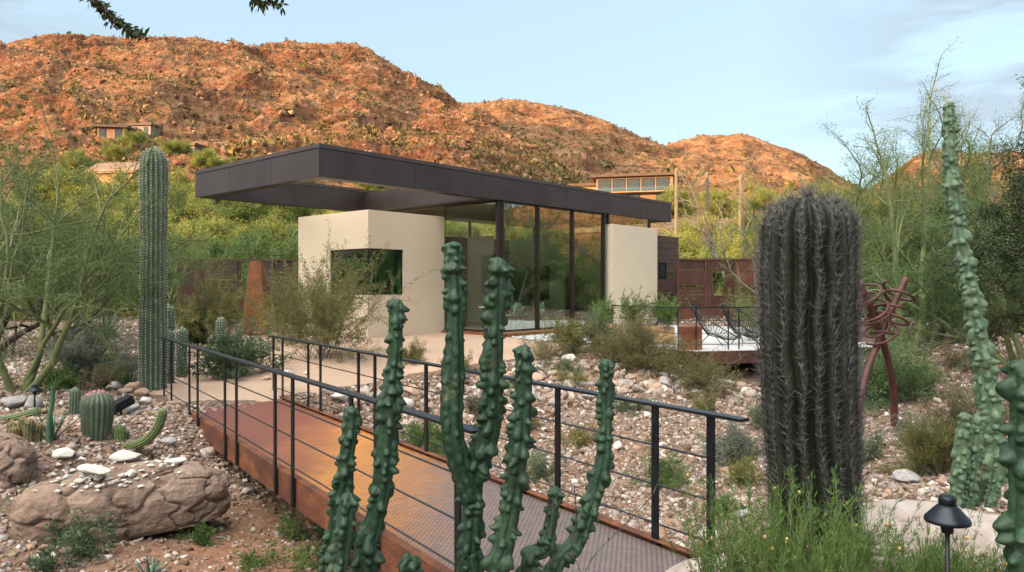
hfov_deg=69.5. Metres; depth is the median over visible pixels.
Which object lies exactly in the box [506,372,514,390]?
shrub
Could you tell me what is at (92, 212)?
palo verde
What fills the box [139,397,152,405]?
stone
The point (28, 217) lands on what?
palo verde
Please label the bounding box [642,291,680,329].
rosemary shrub
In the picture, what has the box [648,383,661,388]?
stone
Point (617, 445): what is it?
stone
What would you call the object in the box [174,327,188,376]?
saguaro cactus
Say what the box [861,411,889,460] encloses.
shrub
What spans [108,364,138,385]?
agave
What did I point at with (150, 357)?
saguaro cactus
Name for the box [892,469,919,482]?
stone
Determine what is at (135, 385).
stone
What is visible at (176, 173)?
palo verde
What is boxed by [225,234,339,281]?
palo verde
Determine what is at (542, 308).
dining chair
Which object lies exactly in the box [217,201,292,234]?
palo verde
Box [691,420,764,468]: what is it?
bush
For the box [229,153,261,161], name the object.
palo verde
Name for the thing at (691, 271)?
steel screen
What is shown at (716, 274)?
palo verde
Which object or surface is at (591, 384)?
stone
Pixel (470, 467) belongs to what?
totem cactus
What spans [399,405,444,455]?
shrub
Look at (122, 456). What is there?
stone
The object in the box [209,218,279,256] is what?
palo verde
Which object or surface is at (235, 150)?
hillside scrub
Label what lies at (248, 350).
bush
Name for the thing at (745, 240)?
palo verde
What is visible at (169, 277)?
palo verde
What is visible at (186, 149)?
palo verde
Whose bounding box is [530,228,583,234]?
palo verde
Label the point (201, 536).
weed
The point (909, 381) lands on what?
bush
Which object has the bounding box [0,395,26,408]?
stone
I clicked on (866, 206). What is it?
palo verde
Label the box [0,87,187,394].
palo verde
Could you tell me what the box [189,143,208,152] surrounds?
hillside house
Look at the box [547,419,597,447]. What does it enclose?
shrub
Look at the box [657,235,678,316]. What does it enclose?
plank wall
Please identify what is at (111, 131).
hillside house
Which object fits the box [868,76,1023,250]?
palo verde
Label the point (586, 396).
stone
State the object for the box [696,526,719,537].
stone
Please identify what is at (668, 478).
shrub
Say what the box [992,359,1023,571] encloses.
totem cactus
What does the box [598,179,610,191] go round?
window
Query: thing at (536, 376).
stone
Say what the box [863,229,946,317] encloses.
palo verde
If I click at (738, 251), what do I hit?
palo verde
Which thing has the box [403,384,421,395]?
stone
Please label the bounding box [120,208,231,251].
palo verde
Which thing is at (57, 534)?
weed
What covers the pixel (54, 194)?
palo verde
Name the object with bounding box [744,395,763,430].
shrub
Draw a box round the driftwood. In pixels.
[358,273,393,293]
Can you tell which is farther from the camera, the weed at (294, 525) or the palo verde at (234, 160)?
the palo verde at (234, 160)
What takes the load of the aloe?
on the ground
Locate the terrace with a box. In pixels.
[510,325,880,373]
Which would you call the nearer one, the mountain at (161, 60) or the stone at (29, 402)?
the stone at (29, 402)
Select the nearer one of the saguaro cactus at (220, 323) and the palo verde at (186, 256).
the saguaro cactus at (220, 323)
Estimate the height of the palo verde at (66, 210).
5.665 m
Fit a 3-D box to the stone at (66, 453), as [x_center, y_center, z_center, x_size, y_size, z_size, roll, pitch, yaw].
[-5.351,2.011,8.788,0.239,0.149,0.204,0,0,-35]
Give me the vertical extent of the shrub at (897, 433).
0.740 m
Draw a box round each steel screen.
[176,259,297,322]
[677,258,759,319]
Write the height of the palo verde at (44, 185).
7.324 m
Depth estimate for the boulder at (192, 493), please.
7.42 m
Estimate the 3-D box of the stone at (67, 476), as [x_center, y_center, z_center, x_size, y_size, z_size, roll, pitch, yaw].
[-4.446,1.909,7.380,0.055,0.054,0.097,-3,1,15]
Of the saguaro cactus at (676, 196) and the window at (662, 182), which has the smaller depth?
the saguaro cactus at (676, 196)
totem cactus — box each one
[317,241,615,571]
[941,101,1007,484]
[947,412,1004,508]
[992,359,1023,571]
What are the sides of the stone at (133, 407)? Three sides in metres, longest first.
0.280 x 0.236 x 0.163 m
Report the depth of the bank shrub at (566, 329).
17.89 m
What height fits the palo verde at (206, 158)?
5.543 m
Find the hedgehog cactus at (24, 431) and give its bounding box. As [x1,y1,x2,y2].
[4,416,44,442]
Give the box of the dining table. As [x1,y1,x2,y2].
[479,305,532,325]
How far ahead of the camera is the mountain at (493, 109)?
534.15 m
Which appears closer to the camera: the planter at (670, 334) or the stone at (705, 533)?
the stone at (705, 533)
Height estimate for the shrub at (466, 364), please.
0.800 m
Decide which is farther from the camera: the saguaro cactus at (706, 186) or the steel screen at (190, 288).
the saguaro cactus at (706, 186)
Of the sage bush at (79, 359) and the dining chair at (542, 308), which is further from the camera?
the dining chair at (542, 308)
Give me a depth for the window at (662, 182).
144.26 m
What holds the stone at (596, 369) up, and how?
on the ground
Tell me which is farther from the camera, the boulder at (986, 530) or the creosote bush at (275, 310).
the creosote bush at (275, 310)
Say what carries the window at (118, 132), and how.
in the hillside house at (111, 131)
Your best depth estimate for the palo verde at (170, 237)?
32.12 m
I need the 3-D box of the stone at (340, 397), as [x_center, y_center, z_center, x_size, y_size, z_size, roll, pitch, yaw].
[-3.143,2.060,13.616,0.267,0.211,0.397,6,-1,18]
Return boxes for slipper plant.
[40,379,64,444]
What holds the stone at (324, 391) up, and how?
on the ground
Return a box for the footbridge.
[159,335,748,571]
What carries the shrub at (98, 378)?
on the ground
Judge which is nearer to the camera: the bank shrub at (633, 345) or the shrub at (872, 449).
the shrub at (872, 449)
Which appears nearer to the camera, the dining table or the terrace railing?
the terrace railing
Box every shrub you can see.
[39,358,81,389]
[69,361,130,390]
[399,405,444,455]
[402,336,426,365]
[437,348,472,368]
[463,386,482,418]
[504,410,545,430]
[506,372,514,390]
[510,326,574,370]
[526,437,570,482]
[538,311,592,354]
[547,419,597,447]
[549,355,588,377]
[553,361,598,386]
[556,298,699,377]
[572,308,623,350]
[588,293,616,323]
[612,391,658,416]
[614,287,655,328]
[615,435,719,491]
[630,338,753,399]
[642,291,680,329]
[686,382,719,411]
[699,491,746,518]
[715,451,767,486]
[718,269,759,340]
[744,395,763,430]
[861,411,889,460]
[871,408,981,475]
[884,400,951,448]
[915,366,1009,464]
[920,365,940,384]
[937,342,973,372]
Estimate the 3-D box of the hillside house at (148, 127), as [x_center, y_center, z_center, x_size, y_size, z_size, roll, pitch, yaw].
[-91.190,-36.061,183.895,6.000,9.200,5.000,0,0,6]
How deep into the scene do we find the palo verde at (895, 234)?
16.98 m
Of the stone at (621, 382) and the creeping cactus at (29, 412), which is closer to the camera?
the creeping cactus at (29, 412)
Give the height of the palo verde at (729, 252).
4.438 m
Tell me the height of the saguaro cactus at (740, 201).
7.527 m
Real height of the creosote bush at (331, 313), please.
3.718 m
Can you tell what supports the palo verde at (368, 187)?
on the mountain at (161, 60)
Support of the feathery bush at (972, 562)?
on the ground
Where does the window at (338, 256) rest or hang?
in the house at (571, 274)
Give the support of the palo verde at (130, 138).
on the mountain at (161, 60)
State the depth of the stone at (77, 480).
7.26 m
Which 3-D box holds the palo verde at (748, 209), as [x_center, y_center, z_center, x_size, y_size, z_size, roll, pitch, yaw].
[10.643,-1.433,25.340,5.588,5.941,5.549,0,0,0]
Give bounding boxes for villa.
[84,162,138,185]
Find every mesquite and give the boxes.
[79,0,287,43]
[871,226,998,342]
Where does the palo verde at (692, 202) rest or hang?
on the ground
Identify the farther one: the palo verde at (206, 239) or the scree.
the scree
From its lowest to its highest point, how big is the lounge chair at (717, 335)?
1.065 m
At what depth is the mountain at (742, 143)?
545.91 m
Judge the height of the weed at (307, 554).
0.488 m
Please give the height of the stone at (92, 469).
0.107 m
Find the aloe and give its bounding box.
[16,404,87,439]
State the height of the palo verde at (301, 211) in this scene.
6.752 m
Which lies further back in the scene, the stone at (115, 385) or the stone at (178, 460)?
the stone at (115, 385)
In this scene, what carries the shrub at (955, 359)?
on the ground
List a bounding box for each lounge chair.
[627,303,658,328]
[689,304,741,345]
[721,304,759,343]
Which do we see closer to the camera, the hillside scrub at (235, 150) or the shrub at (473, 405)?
the shrub at (473, 405)
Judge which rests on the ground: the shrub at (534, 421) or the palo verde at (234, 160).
the shrub at (534, 421)
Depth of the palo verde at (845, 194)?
99.38 m
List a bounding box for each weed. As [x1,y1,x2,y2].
[18,524,85,571]
[44,507,103,551]
[60,507,124,562]
[175,521,223,547]
[230,535,291,571]
[259,508,314,545]
[281,539,322,571]
[311,523,324,535]
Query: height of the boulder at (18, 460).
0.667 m
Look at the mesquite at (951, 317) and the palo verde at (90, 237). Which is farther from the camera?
the palo verde at (90, 237)
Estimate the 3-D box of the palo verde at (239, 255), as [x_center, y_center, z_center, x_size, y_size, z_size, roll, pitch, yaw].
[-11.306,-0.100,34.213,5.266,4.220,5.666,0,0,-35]
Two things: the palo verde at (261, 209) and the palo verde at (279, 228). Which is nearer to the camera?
the palo verde at (279, 228)
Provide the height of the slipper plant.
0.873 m
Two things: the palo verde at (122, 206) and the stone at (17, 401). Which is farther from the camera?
the palo verde at (122, 206)
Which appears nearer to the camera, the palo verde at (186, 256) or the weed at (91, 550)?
the weed at (91, 550)
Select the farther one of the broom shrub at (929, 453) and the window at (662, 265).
the window at (662, 265)
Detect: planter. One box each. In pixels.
[642,326,674,342]
[679,326,701,370]
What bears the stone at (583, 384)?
on the ground
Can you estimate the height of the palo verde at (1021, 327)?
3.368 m
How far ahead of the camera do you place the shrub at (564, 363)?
16.72 m
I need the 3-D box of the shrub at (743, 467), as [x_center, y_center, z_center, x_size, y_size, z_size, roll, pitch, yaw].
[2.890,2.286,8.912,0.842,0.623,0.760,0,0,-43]
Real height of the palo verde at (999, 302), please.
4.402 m
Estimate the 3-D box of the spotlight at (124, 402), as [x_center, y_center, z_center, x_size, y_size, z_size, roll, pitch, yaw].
[-5.755,1.791,10.879,0.160,0.348,0.355,0,0,44]
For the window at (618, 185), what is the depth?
146.32 m
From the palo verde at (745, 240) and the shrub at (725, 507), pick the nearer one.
the shrub at (725, 507)
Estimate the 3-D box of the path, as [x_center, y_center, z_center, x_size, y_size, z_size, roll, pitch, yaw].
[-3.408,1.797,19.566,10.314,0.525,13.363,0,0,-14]
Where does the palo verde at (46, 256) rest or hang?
on the ground
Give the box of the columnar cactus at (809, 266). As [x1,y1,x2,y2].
[746,180,877,571]
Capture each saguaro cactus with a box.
[137,146,169,390]
[167,304,175,367]
[167,329,175,383]
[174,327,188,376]
[215,317,226,345]
[675,167,677,236]
[705,172,708,223]
[739,175,742,238]
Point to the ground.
(198, 552)
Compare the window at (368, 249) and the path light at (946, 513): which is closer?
the path light at (946, 513)
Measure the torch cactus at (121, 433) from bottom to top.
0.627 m
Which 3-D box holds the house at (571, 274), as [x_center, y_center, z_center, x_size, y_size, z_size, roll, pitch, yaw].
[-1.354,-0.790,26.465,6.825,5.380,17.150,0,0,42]
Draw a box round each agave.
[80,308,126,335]
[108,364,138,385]
[134,554,170,571]
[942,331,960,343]
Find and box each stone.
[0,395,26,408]
[23,395,42,409]
[51,447,73,458]
[63,474,71,478]
[74,478,84,482]
[76,464,110,475]
[105,381,123,389]
[108,449,142,462]
[118,387,132,393]
[122,403,139,412]
[123,382,141,390]
[127,469,136,477]
[134,387,149,395]
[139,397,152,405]
[160,437,176,445]
[164,457,186,464]
[259,375,270,379]
[322,388,334,394]
[333,392,348,401]
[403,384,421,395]
[404,398,414,407]
[532,372,543,380]
[562,354,575,361]
[564,379,577,386]
[578,381,586,386]
[583,394,595,398]
[585,376,598,385]
[586,382,594,386]
[593,365,599,373]
[613,441,622,449]
[616,387,628,392]
[618,379,627,386]
[627,373,636,379]
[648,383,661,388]
[659,375,672,387]
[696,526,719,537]
[733,509,749,518]
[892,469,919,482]
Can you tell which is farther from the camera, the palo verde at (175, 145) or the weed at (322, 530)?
the palo verde at (175, 145)
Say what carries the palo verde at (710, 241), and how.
on the ground
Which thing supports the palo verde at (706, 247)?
on the ground
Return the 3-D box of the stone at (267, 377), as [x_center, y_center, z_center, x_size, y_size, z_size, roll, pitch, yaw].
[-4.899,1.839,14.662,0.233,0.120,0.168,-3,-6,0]
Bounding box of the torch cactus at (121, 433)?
[106,408,167,448]
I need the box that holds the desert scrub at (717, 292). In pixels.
[0,200,1013,321]
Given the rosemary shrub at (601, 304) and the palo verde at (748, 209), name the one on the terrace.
the rosemary shrub at (601, 304)
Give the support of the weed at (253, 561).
on the ground
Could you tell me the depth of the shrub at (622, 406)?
14.80 m
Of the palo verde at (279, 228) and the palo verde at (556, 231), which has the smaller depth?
the palo verde at (279, 228)
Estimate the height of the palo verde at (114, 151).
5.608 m
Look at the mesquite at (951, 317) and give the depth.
17.94 m
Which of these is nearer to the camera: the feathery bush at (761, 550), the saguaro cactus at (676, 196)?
the feathery bush at (761, 550)
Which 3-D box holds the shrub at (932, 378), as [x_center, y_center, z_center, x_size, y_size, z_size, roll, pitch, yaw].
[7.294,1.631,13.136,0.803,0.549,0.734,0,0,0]
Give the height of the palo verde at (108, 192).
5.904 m
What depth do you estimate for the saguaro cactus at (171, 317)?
15.54 m
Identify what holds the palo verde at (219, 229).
on the ground
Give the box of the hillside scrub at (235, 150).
[0,30,1019,216]
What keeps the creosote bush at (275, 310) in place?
on the ground
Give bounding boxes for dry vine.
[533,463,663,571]
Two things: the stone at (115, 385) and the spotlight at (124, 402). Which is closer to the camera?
the spotlight at (124, 402)
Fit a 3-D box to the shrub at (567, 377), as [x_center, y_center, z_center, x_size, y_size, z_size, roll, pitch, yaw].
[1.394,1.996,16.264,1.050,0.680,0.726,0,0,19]
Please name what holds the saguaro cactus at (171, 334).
on the ground
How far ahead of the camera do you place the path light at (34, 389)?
11.16 m
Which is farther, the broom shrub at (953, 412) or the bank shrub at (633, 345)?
the bank shrub at (633, 345)
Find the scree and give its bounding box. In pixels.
[0,34,1020,199]
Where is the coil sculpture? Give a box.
[858,276,915,426]
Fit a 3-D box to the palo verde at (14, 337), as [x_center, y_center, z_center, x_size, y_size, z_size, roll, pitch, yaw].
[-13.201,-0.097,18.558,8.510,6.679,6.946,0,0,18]
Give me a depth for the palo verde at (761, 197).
109.73 m
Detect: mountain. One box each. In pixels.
[0,33,573,204]
[459,99,697,198]
[665,133,858,215]
[852,150,1023,206]
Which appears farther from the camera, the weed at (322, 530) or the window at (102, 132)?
the window at (102, 132)
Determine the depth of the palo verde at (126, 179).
84.42 m
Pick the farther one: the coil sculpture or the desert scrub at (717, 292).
the desert scrub at (717, 292)
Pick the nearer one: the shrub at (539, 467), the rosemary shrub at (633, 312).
the shrub at (539, 467)
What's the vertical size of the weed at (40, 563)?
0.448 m
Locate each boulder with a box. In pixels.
[0,432,37,486]
[9,459,230,542]
[598,324,620,349]
[665,554,775,571]
[860,499,985,571]
[938,514,1005,569]
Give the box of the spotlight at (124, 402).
[114,395,134,415]
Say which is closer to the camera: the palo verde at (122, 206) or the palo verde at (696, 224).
the palo verde at (696, 224)
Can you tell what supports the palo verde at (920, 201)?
on the ground
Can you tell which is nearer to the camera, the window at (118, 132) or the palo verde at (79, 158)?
the palo verde at (79, 158)
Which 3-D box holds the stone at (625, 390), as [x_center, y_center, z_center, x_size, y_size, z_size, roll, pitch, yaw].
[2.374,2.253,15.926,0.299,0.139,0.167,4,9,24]
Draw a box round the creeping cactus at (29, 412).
[0,407,42,420]
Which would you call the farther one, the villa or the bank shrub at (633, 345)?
the villa
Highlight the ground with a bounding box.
[0,208,1023,571]
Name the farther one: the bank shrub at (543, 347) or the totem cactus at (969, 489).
the bank shrub at (543, 347)
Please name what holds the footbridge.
on the ground
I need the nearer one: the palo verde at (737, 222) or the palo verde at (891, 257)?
the palo verde at (891, 257)
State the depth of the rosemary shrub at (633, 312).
19.86 m
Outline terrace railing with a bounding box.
[611,305,757,362]
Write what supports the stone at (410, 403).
on the ground
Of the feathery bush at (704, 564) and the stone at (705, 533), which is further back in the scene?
the stone at (705, 533)
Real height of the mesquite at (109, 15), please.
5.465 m
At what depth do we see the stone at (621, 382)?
16.05 m
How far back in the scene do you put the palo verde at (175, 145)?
148.71 m
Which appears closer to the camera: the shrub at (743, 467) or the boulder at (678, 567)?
the boulder at (678, 567)
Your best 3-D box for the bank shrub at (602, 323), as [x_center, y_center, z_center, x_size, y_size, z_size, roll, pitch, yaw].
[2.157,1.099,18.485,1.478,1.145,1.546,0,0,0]
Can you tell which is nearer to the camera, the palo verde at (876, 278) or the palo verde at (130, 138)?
the palo verde at (876, 278)
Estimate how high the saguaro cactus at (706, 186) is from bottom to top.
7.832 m
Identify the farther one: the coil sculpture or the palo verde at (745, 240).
the palo verde at (745, 240)
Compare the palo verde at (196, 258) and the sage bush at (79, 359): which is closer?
the sage bush at (79, 359)
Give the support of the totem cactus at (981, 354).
on the ground
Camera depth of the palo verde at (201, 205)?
71.47 m
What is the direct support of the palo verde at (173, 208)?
on the ground
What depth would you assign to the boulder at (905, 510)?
4.55 m
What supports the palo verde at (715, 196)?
on the ground
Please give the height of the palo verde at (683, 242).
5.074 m
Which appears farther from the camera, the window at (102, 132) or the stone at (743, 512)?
the window at (102, 132)
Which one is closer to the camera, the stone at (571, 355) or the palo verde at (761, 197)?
the stone at (571, 355)
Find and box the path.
[149,333,560,402]
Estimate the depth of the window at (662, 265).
32.21 m
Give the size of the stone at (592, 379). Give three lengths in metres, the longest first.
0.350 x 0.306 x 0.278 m
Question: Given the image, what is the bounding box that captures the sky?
[0,0,1023,187]
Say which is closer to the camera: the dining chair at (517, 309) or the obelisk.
the obelisk
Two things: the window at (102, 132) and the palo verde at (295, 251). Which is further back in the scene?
the window at (102, 132)
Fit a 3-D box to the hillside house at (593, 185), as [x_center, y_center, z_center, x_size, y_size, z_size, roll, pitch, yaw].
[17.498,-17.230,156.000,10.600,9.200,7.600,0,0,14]
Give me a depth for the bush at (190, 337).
20.65 m
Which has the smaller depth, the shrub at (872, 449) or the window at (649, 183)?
the shrub at (872, 449)
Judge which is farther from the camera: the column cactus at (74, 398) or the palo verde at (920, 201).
the palo verde at (920, 201)
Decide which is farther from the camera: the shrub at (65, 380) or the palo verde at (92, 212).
the palo verde at (92, 212)
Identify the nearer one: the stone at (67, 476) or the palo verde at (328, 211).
the stone at (67, 476)
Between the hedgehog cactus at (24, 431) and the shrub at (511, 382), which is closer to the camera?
the hedgehog cactus at (24, 431)
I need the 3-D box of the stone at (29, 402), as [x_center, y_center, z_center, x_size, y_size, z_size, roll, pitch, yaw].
[-7.382,1.832,11.363,0.260,0.295,0.366,0,0,-44]
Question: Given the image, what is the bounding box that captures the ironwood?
[894,74,1023,353]
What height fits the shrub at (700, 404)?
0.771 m
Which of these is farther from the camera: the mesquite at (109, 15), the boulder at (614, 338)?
the boulder at (614, 338)
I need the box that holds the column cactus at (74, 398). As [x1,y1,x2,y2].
[68,387,80,414]
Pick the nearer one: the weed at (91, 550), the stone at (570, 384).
the weed at (91, 550)
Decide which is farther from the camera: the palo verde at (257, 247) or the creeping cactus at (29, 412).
the palo verde at (257, 247)
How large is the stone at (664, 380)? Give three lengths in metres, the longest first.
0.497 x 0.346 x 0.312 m
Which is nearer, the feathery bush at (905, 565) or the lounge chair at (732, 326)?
the feathery bush at (905, 565)
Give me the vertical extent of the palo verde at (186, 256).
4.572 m
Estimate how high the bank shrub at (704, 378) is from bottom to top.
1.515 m
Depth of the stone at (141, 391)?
12.97 m
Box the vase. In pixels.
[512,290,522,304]
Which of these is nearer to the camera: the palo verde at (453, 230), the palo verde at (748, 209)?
the palo verde at (748, 209)
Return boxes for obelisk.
[242,261,269,333]
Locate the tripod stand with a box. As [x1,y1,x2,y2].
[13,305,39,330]
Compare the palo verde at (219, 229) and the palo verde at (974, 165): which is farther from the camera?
the palo verde at (219, 229)
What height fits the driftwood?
0.680 m
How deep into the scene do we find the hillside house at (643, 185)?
145.30 m
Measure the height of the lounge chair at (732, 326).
1.065 m
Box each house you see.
[92,124,136,139]
[128,122,162,136]
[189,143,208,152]
[195,143,671,337]
[567,183,595,189]
[591,172,678,199]
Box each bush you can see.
[38,313,138,382]
[167,308,296,380]
[171,257,262,342]
[175,304,227,343]
[228,254,353,345]
[247,219,441,364]
[667,442,921,571]
[687,532,823,571]
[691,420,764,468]
[770,505,997,571]
[858,330,973,418]
[895,507,1006,571]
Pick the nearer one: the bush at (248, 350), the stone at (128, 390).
the stone at (128, 390)
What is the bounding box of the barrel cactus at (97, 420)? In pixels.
[78,389,115,440]
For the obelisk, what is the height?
2.300 m
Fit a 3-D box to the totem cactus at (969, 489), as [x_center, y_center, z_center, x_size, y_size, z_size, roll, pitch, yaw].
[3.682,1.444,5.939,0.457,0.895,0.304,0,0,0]
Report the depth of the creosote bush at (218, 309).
20.79 m
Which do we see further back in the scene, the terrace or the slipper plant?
the terrace
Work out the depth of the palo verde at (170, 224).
57.00 m
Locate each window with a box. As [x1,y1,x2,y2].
[99,129,105,137]
[115,129,121,138]
[331,248,401,294]
[338,256,373,293]
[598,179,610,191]
[612,179,624,191]
[627,178,639,190]
[641,178,654,190]
[656,177,668,189]
[659,262,666,277]
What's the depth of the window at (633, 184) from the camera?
145.61 m
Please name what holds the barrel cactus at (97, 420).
on the ground
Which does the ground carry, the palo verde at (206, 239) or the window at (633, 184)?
the palo verde at (206, 239)
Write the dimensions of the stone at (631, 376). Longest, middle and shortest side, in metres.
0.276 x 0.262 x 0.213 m
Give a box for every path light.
[26,384,42,407]
[924,494,971,571]
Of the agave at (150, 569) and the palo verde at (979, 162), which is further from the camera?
the palo verde at (979, 162)
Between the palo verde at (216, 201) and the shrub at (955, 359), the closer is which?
the shrub at (955, 359)
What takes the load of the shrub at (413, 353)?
on the ground
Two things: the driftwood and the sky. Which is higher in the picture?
the sky
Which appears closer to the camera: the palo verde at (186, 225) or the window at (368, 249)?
the window at (368, 249)
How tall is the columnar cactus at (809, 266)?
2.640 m
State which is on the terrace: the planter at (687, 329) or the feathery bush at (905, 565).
the planter at (687, 329)
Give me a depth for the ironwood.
11.54 m
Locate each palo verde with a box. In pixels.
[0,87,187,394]
[0,146,219,360]
[0,178,202,340]
[0,195,67,240]
[0,224,84,300]
[5,162,93,212]
[11,188,104,235]
[44,163,130,210]
[56,147,111,170]
[58,218,139,255]
[63,182,138,237]
[67,229,177,313]
[81,178,132,207]
[90,201,208,244]
[92,187,139,220]
[97,168,138,194]
[99,137,133,160]
[102,225,234,312]
[115,128,150,146]
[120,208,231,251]
[121,162,199,201]
[132,231,212,310]
[135,181,230,226]
[156,137,184,153]
[164,138,193,155]
[166,237,247,304]
[168,174,233,231]
[175,212,246,246]
[178,218,280,280]
[189,147,232,168]
[193,188,222,211]
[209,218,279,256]
[212,240,291,308]
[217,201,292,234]
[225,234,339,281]
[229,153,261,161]
[239,202,297,229]
[247,214,297,258]
[262,211,370,293]
[278,206,326,225]
[310,209,345,215]
[355,183,388,190]
[444,220,489,237]
[477,224,547,240]
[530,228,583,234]
[646,184,695,218]
[660,222,728,257]
[666,128,762,295]
[671,185,713,217]
[672,212,753,248]
[679,244,734,294]
[689,232,738,280]
[695,186,746,217]
[712,195,787,310]
[713,232,757,289]
[714,204,767,242]
[728,230,760,268]
[736,156,894,287]
[743,176,792,212]
[757,118,948,335]
[771,177,855,203]
[840,37,1022,356]
[847,76,1022,331]
[859,179,1023,364]
[861,238,914,316]
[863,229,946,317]
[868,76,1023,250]
[888,175,985,245]
[903,219,1023,334]
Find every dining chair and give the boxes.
[505,302,523,328]
[532,301,551,326]
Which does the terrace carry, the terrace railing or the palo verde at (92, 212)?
the terrace railing
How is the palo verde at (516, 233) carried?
on the ground
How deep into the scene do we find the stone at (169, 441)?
9.94 m
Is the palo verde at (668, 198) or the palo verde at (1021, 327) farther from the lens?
the palo verde at (668, 198)
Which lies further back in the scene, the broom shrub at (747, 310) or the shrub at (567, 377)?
the broom shrub at (747, 310)

